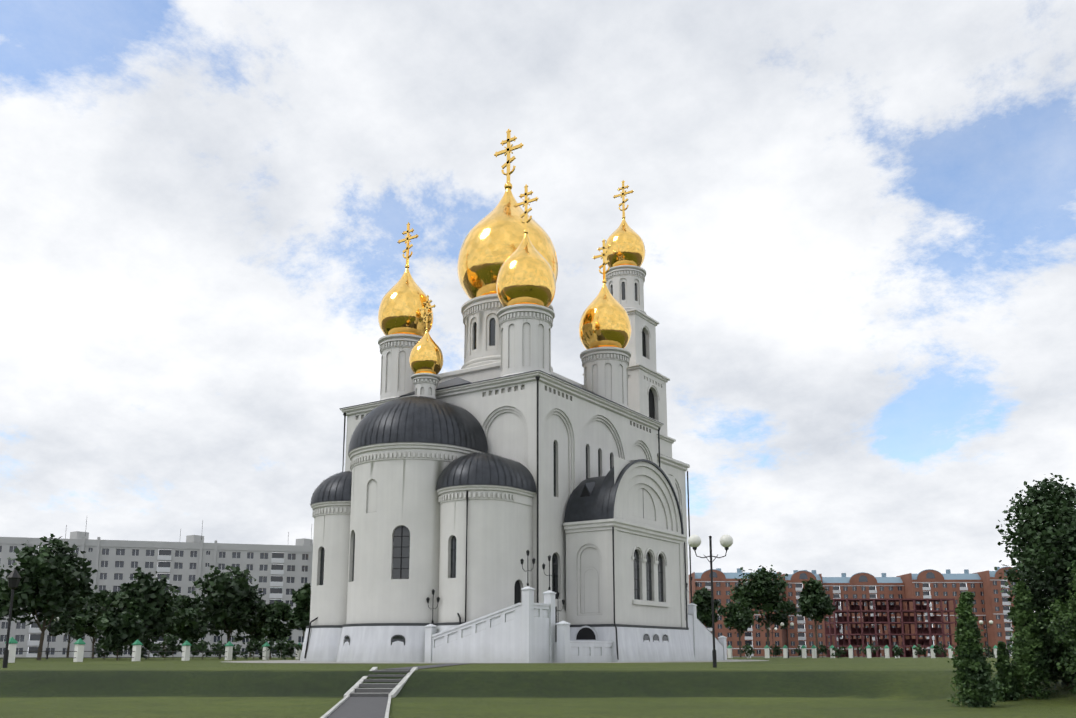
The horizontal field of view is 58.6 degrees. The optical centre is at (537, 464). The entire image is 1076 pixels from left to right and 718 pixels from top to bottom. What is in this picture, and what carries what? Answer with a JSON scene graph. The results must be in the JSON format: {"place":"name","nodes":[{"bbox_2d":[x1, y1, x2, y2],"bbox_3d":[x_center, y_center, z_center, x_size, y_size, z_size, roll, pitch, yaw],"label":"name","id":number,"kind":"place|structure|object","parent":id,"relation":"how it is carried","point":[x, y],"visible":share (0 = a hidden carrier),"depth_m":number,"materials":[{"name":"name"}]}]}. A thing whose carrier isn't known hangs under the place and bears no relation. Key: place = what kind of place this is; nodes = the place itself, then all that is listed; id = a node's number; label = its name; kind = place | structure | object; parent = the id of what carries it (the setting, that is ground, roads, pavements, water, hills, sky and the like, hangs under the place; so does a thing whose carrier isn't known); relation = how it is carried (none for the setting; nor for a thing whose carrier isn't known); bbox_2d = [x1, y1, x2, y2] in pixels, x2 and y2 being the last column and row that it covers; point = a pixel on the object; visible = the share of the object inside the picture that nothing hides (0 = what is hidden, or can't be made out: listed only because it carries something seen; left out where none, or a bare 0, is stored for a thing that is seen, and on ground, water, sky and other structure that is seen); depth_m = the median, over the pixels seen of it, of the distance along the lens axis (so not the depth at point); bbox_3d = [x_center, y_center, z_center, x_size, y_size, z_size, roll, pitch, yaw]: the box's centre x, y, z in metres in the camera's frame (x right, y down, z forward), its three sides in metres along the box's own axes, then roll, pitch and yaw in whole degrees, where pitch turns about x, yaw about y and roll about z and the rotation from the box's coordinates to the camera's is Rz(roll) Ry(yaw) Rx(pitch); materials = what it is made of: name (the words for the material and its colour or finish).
{"place":"outdoors","nodes":[
{"label":"outdoors","id":0,"kind":"place"},
{"bbox_2d":[320,663,470,717],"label":"foot path","id":1,"kind":"structure","parent":0,"point":[371,700],"depth_m":38.90,"materials":[{"name":"concrete"}]},
{"bbox_2d":[0,656,1075,717],"bbox_3d":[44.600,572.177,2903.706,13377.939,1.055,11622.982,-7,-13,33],"label":"ground","id":2,"kind":"structure","parent":0,"point":[772,687],"depth_m":39.82,"materials":[{"name":"green plant"}]},
{"bbox_2d":[0,533,310,660],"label":"trees","id":3,"kind":"object","parent":2,"relation":"on","point":[151,609],"visible":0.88,"depth_m":113.87,"materials":[{"name":"green plant"}]},
{"bbox_2d":[0,520,312,656],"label":"apartment block","id":4,"kind":"structure","parent":2,"relation":"on","point":[115,564],"depth_m":231.16,"materials":[{"name":"grey concrete"}]},
{"bbox_2d":[222,659,768,662],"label":"pavement apron","id":5,"kind":"object","parent":2,"relation":"on","point":[299,661],"visible":0.29,"depth_m":76.74,"materials":[{"name":"concrete"}]},
{"bbox_2d":[2,534,992,667],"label":"street lamps","id":6,"kind":"object","parent":2,"relation":"on","point":[694,542],"visible":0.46,"depth_m":51.44,"materials":[{"name":"black metal"}]},
{"bbox_2d":[0,637,1012,662],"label":"fence posts","id":7,"kind":"object","parent":2,"relation":"on","point":[79,651],"visible":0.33,"depth_m":104.48,"materials":[{"name":"white concrete"}]},
{"bbox_2d":[300,129,726,662],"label":"cathedral","id":8,"kind":"structure","parent":2,"relation":"on","point":[505,493],"depth_m":86.56,"materials":[{"name":"paint"}]},
{"bbox_2d":[692,565,1013,657],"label":"trees","id":9,"kind":"object","parent":2,"relation":"on","point":[814,599],"visible":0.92,"depth_m":148.82,"materials":[{"name":"green plant"}]},
{"bbox_2d":[688,566,1025,656],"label":"brick apartments","id":10,"kind":"structure","parent":2,"relation":"on","point":[898,611],"depth_m":349.75,"materials":[{"name":"red brick"}]},
{"bbox_2d":[947,473,1075,707],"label":"young trees","id":11,"kind":"object","parent":2,"relation":"on","point":[1044,645],"visible":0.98,"depth_m":35.29,"materials":[{"name":"green plant"}]},
{"bbox_2d":[0,0,1075,652],"label":"sky","id":12,"kind":"structure","parent":0,"point":[855,220],"materials":[{"name":"white"}]}
]}

